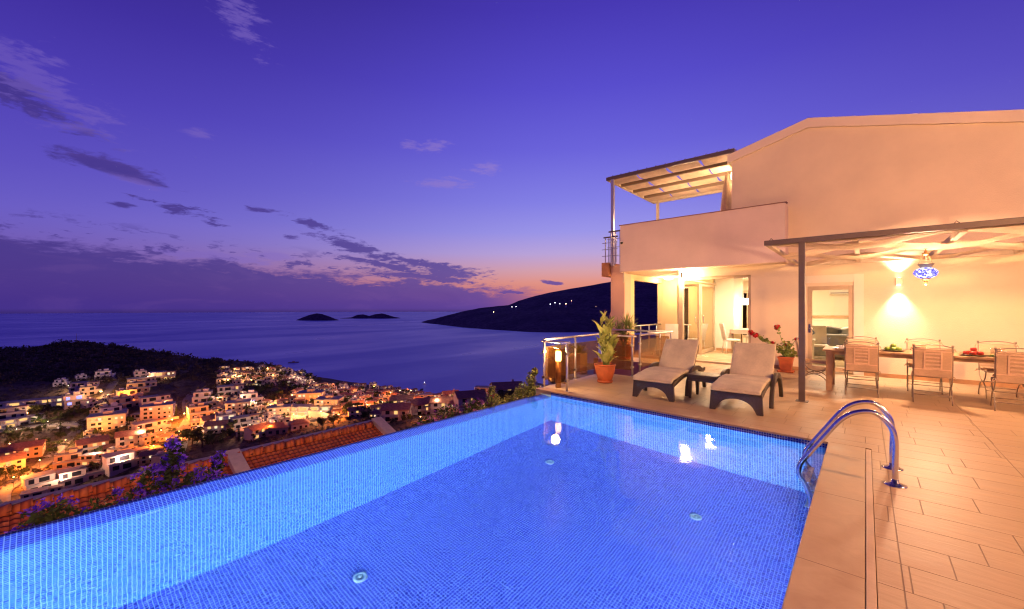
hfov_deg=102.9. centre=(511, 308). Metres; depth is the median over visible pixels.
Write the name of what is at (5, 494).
street
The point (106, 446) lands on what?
tiled cottage
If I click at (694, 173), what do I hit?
balcony pergola
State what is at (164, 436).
tiled cottage
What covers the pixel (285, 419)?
cubic villa
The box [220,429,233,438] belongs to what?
round tree
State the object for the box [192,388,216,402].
cubic villa
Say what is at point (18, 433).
round tree
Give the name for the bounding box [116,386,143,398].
cubic villa
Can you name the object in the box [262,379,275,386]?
cubic villa
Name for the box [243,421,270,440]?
gabled house
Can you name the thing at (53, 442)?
round tree
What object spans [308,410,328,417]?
retaining wall
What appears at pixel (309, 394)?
apartment block
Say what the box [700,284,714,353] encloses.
glass door
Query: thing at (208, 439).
round tree
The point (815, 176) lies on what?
villa
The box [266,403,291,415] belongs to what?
apartment block
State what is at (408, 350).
sea
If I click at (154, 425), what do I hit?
stepped villa
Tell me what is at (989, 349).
garden chair
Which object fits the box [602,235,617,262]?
balcony railing
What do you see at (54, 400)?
terrace row
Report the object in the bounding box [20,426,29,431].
round tree
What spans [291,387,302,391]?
gabled house
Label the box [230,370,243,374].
stepped villa
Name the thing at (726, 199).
closed parasol
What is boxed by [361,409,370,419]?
round tree
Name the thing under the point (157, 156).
sky
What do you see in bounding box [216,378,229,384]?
stepped villa
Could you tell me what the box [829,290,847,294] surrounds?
air conditioner
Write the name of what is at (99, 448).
round tree
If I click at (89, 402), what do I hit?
cubic villa
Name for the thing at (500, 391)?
round tree
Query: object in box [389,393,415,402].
gabled house
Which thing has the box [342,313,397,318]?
island
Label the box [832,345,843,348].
bowl set
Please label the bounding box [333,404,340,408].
tiled cottage
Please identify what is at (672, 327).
white chair
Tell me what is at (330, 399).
apartment block
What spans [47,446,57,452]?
round tree
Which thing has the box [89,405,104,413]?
cubic villa
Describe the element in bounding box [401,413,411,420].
round tree
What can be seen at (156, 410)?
apartment block
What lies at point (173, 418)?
retaining wall
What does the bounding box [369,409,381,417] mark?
tiled cottage
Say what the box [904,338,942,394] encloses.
garden chair
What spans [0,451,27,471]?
gabled house
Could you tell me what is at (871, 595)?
edge strip
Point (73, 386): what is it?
stepped villa
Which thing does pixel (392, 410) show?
gabled house
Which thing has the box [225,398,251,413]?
apartment block
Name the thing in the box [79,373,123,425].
street
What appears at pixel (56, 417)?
pine tree
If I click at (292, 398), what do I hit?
gabled house
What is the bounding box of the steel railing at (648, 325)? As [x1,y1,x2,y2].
[634,323,660,350]
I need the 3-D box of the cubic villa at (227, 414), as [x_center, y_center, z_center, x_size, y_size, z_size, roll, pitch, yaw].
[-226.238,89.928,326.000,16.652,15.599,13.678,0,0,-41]
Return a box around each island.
[298,313,336,320]
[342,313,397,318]
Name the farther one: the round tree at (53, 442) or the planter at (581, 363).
the round tree at (53, 442)
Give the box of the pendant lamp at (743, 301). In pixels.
[738,278,747,304]
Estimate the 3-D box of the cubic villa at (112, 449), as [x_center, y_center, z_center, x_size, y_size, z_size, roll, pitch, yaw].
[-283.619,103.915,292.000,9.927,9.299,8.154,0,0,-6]
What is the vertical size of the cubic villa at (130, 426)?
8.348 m
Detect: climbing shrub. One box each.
[466,385,503,412]
[501,386,523,403]
[515,367,541,398]
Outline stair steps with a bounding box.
[565,374,587,379]
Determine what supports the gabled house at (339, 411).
on the hillside
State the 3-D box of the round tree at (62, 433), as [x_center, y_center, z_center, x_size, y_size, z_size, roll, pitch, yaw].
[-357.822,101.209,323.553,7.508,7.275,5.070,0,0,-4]
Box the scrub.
[0,339,503,489]
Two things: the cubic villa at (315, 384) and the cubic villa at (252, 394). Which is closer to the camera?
the cubic villa at (252, 394)
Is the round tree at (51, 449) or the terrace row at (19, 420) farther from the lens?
the terrace row at (19, 420)
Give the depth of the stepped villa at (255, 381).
456.97 m
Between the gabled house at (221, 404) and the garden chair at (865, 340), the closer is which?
the garden chair at (865, 340)
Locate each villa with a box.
[0,404,27,418]
[20,466,70,489]
[20,483,63,498]
[52,447,82,469]
[53,377,70,386]
[55,462,104,488]
[61,391,89,409]
[68,381,99,393]
[75,373,88,380]
[75,452,106,465]
[77,384,101,396]
[80,397,101,407]
[80,434,97,438]
[83,428,101,436]
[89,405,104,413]
[94,368,115,379]
[99,402,128,413]
[101,446,149,477]
[102,393,115,400]
[104,445,121,453]
[108,394,138,408]
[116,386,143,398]
[118,443,138,450]
[126,376,156,386]
[126,379,150,392]
[128,413,139,422]
[128,419,142,429]
[131,418,171,434]
[133,369,148,376]
[138,394,172,406]
[139,432,158,445]
[148,370,176,380]
[151,451,167,466]
[186,402,214,421]
[191,415,202,425]
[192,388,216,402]
[207,400,218,407]
[211,406,223,412]
[215,409,239,421]
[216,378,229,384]
[216,384,243,395]
[217,372,227,378]
[226,374,240,379]
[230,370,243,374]
[230,379,243,384]
[230,413,258,430]
[237,410,247,415]
[239,389,263,402]
[242,366,253,370]
[247,409,260,414]
[250,401,258,409]
[250,417,265,425]
[252,379,266,385]
[256,369,265,374]
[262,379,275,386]
[262,412,272,421]
[263,377,276,381]
[265,372,278,377]
[265,400,280,409]
[268,415,280,422]
[279,416,291,421]
[288,375,297,380]
[297,380,306,384]
[311,382,320,387]
[338,384,348,388]
[348,396,359,401]
[355,390,365,396]
[369,381,378,388]
[378,395,389,399]
[419,393,440,396]
[423,405,429,413]
[474,385,489,393]
[602,109,1023,388]
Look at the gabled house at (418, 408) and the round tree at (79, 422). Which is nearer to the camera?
the gabled house at (418, 408)
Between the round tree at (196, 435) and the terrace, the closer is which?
the terrace
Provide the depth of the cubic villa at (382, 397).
364.65 m
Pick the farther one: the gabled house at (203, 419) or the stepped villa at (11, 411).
the stepped villa at (11, 411)
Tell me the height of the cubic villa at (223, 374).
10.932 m
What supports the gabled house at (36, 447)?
on the hillside
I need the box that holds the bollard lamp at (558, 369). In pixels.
[555,350,561,387]
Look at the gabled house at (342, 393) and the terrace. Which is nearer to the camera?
the terrace
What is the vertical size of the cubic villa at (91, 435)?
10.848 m
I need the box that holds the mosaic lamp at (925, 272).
[913,248,938,284]
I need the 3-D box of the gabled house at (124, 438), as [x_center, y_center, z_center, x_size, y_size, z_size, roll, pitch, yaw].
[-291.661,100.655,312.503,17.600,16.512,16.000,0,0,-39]
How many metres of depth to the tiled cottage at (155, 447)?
293.07 m
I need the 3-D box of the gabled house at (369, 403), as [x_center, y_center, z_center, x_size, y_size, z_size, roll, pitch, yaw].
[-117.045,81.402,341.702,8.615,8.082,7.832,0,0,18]
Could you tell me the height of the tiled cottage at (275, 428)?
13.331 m
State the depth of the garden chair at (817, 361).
7.84 m
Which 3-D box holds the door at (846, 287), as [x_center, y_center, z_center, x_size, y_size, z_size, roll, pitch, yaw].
[7.400,0.475,9.505,0.840,1.990,0.180,0,0,41]
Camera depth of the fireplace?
14.17 m
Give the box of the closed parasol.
[720,172,730,210]
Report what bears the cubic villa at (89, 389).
on the hillside
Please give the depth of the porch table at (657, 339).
13.21 m
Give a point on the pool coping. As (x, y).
(828, 569)
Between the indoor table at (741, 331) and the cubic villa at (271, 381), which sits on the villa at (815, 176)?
the indoor table at (741, 331)
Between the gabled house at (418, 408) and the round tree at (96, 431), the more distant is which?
the round tree at (96, 431)
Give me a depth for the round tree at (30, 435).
318.03 m
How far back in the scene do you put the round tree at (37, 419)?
347.04 m
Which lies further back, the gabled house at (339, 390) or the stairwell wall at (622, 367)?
the gabled house at (339, 390)
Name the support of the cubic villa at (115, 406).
on the hillside
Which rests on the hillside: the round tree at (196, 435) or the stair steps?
the round tree at (196, 435)
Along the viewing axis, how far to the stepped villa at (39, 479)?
251.13 m
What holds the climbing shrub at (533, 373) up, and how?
attached to the pool deck
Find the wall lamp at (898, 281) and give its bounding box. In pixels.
[895,278,901,284]
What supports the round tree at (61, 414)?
on the hillside
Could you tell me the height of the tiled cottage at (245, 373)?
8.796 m
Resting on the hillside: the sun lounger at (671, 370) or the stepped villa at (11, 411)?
the stepped villa at (11, 411)
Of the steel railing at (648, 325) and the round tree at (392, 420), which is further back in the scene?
the round tree at (392, 420)
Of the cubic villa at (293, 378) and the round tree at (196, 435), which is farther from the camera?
the cubic villa at (293, 378)
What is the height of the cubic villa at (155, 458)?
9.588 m
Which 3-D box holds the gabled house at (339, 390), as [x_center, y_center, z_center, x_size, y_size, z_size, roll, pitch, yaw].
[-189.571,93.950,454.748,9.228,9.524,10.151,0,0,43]
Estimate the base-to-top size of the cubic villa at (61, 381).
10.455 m
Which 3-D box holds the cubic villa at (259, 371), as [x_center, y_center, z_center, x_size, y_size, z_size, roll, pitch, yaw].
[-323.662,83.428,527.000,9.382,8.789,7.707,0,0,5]
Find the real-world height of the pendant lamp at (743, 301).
0.940 m
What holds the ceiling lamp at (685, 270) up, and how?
attached to the villa at (815, 176)
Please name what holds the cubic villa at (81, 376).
on the hillside
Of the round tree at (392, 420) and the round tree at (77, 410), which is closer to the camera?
the round tree at (392, 420)
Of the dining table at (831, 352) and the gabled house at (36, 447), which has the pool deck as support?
the dining table at (831, 352)
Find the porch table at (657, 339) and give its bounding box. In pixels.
[647,332,662,354]
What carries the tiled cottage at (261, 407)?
on the hillside
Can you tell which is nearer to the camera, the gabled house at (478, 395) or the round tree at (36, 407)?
the gabled house at (478, 395)
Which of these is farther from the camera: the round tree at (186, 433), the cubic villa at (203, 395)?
the cubic villa at (203, 395)
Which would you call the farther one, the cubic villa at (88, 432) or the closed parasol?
the cubic villa at (88, 432)
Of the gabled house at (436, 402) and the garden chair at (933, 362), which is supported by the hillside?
the gabled house at (436, 402)
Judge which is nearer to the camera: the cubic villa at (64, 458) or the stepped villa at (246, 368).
the cubic villa at (64, 458)
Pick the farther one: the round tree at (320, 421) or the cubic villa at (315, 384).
the cubic villa at (315, 384)
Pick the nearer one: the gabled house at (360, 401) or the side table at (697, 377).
the side table at (697, 377)
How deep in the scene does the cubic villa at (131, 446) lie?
290.77 m
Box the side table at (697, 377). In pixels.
[687,371,720,397]
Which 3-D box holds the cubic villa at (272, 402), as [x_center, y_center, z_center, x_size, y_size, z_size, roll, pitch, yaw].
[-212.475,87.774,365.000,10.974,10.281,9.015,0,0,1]
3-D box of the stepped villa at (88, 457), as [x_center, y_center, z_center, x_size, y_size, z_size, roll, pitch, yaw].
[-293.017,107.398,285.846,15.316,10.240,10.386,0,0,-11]
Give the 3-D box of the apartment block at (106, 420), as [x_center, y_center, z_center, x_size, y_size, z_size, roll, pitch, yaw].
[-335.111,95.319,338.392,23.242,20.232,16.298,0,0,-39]
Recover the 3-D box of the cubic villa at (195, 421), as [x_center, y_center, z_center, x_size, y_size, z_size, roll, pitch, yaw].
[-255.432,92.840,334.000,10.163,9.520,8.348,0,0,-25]
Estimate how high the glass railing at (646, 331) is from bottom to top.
0.902 m
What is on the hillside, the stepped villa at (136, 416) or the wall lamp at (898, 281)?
the stepped villa at (136, 416)
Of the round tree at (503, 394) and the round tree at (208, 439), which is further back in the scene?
the round tree at (208, 439)
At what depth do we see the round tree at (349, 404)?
314.71 m
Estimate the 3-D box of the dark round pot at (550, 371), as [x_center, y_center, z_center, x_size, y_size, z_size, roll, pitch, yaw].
[1.228,1.462,10.661,1.156,1.076,1.090,0,0,0]
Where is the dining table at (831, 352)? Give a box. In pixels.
[822,346,993,390]
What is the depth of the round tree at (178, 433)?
299.97 m
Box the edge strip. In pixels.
[866,449,876,608]
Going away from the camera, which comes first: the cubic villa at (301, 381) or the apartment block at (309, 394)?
the apartment block at (309, 394)
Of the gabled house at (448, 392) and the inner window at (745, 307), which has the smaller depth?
the inner window at (745, 307)
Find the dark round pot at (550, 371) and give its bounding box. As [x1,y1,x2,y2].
[540,343,579,383]
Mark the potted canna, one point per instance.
(605, 368)
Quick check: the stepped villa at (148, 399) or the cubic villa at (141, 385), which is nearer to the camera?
the stepped villa at (148, 399)
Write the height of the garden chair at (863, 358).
0.941 m
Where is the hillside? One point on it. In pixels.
(226, 444)
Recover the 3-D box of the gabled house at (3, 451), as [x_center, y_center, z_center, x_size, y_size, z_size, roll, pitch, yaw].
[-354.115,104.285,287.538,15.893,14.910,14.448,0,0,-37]
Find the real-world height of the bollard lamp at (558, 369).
0.715 m
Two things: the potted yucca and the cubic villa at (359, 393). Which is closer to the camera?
the potted yucca
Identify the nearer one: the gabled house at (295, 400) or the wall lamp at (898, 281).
the wall lamp at (898, 281)
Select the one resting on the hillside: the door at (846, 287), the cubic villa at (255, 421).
the cubic villa at (255, 421)
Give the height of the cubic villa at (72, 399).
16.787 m
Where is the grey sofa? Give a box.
[814,326,847,357]
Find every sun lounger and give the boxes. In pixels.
[632,339,706,401]
[709,342,782,415]
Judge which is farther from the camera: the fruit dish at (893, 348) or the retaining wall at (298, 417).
the retaining wall at (298, 417)
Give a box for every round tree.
[0,465,16,478]
[8,466,30,480]
[12,431,20,439]
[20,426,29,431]
[21,433,33,440]
[28,404,43,413]
[30,417,41,423]
[35,412,47,417]
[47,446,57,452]
[51,409,62,414]
[51,440,63,445]
[56,431,66,437]
[59,411,69,419]
[64,414,73,420]
[69,426,81,433]
[74,407,83,412]
[78,421,86,428]
[88,460,102,469]
[93,429,101,433]
[94,445,102,451]
[174,429,183,440]
[180,426,203,444]
[190,429,214,446]
[202,432,223,449]
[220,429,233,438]
[226,420,236,427]
[316,417,326,427]
[328,414,338,424]
[344,400,352,407]
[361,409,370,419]
[388,418,396,425]
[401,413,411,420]
[497,388,514,397]
[500,390,513,399]
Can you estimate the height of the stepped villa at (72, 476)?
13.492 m
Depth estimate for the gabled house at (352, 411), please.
297.67 m
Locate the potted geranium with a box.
[748,325,797,372]
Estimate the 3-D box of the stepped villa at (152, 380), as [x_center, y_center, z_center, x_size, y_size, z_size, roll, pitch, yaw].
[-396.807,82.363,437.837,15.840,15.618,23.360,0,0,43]
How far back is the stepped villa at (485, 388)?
402.84 m
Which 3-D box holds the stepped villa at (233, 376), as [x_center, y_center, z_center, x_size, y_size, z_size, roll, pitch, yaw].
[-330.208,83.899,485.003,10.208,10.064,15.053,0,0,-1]
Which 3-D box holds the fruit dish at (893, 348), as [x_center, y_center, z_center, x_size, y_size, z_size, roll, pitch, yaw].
[6.636,0.682,7.111,0.340,0.131,0.340,0,0,41]
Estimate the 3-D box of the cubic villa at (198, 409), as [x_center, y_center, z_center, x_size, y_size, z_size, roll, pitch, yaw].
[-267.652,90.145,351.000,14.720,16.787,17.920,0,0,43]
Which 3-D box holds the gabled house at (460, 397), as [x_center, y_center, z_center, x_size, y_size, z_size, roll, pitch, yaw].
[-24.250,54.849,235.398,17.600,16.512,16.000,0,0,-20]
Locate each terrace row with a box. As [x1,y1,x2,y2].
[0,396,61,409]
[0,413,44,428]
[291,404,332,415]
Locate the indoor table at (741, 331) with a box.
[730,328,747,351]
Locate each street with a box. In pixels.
[0,421,82,432]
[0,427,86,502]
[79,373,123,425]
[153,425,198,434]
[160,391,193,463]
[291,413,347,420]
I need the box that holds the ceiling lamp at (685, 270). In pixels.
[679,269,691,272]
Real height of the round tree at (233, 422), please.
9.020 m
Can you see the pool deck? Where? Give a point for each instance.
(949, 527)
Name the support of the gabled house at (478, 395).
on the hillside
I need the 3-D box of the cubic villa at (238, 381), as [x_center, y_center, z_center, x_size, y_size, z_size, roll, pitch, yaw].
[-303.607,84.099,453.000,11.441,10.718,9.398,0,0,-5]
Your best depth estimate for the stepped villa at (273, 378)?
474.87 m
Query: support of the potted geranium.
on the pool deck
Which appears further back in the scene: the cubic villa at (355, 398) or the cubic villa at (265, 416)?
the cubic villa at (355, 398)
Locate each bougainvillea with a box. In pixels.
[0,490,155,534]
[76,435,219,513]
[182,450,229,486]
[409,397,489,427]
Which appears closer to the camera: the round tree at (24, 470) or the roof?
the roof
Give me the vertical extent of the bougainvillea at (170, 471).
1.520 m
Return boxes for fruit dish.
[880,344,905,351]
[957,347,988,355]
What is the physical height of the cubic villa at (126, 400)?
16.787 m
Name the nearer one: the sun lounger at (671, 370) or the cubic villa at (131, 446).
the sun lounger at (671, 370)
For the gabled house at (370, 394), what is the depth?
431.45 m
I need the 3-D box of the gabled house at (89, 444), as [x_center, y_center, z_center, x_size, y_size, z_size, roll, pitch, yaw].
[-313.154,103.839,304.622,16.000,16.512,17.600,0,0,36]
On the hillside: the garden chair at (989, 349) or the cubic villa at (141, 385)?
the cubic villa at (141, 385)
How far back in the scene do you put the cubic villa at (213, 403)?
375.30 m
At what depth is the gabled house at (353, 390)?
467.75 m
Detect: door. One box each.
[677,284,699,353]
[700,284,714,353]
[808,285,852,372]
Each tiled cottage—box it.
[101,443,115,451]
[148,445,161,450]
[159,432,174,441]
[235,426,244,436]
[240,371,250,375]
[257,404,265,410]
[264,421,289,436]
[277,398,288,402]
[288,418,310,430]
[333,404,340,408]
[345,392,355,397]
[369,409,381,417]
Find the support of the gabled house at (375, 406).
on the hillside
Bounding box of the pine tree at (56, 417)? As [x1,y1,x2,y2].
[50,416,63,423]
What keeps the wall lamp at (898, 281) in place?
attached to the villa at (815, 176)
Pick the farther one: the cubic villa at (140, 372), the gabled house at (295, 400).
the cubic villa at (140, 372)
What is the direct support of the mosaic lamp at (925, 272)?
hanging from the dining pergola at (1014, 227)
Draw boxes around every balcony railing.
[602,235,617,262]
[607,230,619,264]
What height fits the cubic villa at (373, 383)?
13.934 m
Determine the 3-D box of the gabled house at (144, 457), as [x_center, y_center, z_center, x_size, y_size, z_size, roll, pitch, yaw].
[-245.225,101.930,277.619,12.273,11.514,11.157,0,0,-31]
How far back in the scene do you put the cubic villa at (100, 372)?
455.61 m
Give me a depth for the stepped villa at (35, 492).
235.47 m
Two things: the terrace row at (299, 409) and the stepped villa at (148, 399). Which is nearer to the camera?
the terrace row at (299, 409)
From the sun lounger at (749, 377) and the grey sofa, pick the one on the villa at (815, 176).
the grey sofa
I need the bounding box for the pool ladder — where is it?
[796,400,907,488]
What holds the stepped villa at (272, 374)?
on the hillside
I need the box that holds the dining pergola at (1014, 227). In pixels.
[764,217,1023,402]
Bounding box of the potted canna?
[592,310,619,382]
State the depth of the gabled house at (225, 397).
395.89 m
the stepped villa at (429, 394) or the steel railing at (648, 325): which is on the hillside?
the stepped villa at (429, 394)
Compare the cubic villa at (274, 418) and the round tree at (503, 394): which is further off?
the cubic villa at (274, 418)
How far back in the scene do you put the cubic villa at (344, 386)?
499.19 m
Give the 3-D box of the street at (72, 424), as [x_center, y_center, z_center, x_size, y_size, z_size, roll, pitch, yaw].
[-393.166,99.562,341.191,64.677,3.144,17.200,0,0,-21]
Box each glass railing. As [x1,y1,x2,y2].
[541,340,569,391]
[543,333,598,379]
[601,334,636,376]
[611,329,672,361]
[638,331,671,372]
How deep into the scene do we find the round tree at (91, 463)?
268.64 m
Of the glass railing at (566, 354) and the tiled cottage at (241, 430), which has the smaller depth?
the glass railing at (566, 354)
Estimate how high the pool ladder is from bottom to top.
1.767 m
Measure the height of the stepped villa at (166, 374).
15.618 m
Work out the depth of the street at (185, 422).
339.53 m
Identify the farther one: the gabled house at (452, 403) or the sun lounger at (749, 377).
the gabled house at (452, 403)
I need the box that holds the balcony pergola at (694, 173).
[606,148,736,265]
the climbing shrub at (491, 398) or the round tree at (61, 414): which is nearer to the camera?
the climbing shrub at (491, 398)
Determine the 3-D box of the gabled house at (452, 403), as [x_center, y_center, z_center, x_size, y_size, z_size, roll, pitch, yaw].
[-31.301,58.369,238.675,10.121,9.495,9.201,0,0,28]
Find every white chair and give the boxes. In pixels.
[665,324,677,339]
[687,324,707,348]
[719,323,740,353]
[812,325,828,346]
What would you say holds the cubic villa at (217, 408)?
on the hillside
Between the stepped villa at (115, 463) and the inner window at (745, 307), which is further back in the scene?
the stepped villa at (115, 463)
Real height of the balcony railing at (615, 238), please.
1.050 m
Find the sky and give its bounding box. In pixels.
[0,0,1023,313]
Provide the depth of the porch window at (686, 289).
14.69 m
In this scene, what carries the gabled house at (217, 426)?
on the hillside
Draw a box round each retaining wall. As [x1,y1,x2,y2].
[163,416,178,420]
[276,415,305,418]
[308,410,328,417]
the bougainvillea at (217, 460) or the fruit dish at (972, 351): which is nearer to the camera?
the bougainvillea at (217, 460)
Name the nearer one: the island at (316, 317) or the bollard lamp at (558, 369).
the bollard lamp at (558, 369)
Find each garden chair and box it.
[795,337,825,380]
[842,341,880,397]
[845,336,878,387]
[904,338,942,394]
[910,344,956,405]
[975,341,1023,398]
[990,347,1023,410]
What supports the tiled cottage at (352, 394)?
on the hillside
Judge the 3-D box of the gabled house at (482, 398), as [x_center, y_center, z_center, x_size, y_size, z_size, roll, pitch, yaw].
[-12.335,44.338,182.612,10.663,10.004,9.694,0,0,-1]
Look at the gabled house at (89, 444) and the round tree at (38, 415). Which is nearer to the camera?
the gabled house at (89, 444)
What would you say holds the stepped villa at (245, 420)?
on the hillside
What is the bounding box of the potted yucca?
[612,311,639,359]
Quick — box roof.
[0,416,395,533]
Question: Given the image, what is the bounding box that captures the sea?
[0,312,655,392]
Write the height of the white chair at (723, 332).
0.984 m
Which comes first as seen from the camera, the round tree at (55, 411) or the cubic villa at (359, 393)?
the round tree at (55, 411)
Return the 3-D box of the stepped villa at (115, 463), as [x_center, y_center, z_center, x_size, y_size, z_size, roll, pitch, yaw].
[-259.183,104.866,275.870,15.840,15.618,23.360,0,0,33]
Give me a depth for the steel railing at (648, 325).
14.44 m
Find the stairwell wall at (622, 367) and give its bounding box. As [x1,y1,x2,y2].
[594,358,650,375]
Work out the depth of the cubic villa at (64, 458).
281.56 m
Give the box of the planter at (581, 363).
[568,344,591,373]
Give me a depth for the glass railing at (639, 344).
9.50 m
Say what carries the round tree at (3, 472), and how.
on the hillside
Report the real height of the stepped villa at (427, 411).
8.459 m
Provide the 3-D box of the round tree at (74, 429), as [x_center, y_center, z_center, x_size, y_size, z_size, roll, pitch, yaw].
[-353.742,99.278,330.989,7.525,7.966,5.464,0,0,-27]
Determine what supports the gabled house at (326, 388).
on the hillside
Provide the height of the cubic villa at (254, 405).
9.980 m
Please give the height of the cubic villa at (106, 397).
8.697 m
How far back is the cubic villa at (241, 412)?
343.94 m
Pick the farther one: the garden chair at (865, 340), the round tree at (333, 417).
the round tree at (333, 417)
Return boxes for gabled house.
[0,447,24,455]
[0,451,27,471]
[6,438,46,458]
[73,434,110,453]
[114,427,146,445]
[138,448,164,466]
[198,414,214,423]
[203,418,229,436]
[216,394,229,401]
[217,400,228,408]
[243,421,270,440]
[289,395,295,402]
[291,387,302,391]
[292,398,307,403]
[319,386,330,391]
[331,408,343,415]
[336,388,346,392]
[338,391,347,395]
[347,387,356,392]
[347,405,364,417]
[350,399,363,406]
[365,392,373,397]
[366,400,376,406]
[370,403,381,411]
[380,400,413,422]
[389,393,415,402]
[406,395,430,414]
[429,394,453,413]
[442,389,458,395]
[448,400,455,411]
[452,388,486,411]
[471,394,488,397]
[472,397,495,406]
[489,379,521,393]
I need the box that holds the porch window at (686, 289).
[684,287,688,339]
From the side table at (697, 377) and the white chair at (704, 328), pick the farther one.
the white chair at (704, 328)
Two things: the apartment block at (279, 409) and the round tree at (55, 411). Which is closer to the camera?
the apartment block at (279, 409)
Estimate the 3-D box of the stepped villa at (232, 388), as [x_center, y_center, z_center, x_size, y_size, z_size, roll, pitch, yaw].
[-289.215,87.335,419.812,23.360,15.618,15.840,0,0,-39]
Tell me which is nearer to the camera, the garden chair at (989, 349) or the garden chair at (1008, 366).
the garden chair at (1008, 366)
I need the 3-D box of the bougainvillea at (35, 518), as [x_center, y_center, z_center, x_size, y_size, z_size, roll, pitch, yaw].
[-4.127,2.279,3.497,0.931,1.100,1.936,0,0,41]
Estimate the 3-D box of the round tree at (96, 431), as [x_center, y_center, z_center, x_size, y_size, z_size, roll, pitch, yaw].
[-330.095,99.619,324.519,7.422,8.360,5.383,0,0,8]
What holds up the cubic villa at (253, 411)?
on the hillside
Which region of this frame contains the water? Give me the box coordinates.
[0,394,825,608]
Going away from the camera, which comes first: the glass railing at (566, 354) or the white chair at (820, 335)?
the glass railing at (566, 354)
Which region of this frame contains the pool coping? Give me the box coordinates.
[781,442,865,608]
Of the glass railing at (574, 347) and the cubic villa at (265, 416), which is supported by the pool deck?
the glass railing at (574, 347)
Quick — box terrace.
[548,363,593,384]
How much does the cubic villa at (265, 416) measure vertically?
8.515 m
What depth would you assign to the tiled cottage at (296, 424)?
298.40 m
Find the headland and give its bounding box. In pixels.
[422,281,657,332]
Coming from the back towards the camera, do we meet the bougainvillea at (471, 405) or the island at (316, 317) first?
the island at (316, 317)
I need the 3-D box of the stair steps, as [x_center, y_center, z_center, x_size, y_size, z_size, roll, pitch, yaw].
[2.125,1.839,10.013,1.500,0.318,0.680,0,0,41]
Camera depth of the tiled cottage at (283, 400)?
386.03 m
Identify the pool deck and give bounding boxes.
[536,347,1023,608]
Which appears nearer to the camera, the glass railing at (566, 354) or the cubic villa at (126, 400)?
the glass railing at (566, 354)
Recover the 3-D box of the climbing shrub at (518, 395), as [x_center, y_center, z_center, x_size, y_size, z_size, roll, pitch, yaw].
[-0.041,2.030,7.714,0.458,1.102,0.613,0,0,41]
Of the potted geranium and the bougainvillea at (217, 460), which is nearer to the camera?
the bougainvillea at (217, 460)
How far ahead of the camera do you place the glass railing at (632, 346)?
8.97 m
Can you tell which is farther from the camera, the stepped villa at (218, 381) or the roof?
the stepped villa at (218, 381)
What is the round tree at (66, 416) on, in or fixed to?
on the hillside
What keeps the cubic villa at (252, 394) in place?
on the hillside
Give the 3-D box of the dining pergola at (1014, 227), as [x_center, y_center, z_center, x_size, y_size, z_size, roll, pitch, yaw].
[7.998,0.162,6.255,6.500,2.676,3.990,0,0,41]
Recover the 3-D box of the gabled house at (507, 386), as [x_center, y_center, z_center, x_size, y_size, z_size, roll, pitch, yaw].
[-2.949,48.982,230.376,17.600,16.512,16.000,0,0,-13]
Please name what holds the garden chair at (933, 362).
on the pool deck
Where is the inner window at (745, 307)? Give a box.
[743,291,747,336]
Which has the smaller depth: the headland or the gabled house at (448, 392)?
the gabled house at (448, 392)
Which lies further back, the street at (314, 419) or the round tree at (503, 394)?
the street at (314, 419)
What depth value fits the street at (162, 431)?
324.75 m
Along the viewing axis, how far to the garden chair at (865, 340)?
8.13 m
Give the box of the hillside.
[0,342,547,500]
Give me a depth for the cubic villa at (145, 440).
305.89 m
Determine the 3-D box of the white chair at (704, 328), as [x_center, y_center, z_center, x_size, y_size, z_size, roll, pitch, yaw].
[6.300,1.010,13.848,0.424,0.984,0.539,0,0,-39]
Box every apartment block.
[86,409,127,431]
[140,400,175,420]
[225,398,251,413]
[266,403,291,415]
[295,388,324,403]
[314,394,343,405]
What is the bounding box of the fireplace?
[812,315,847,327]

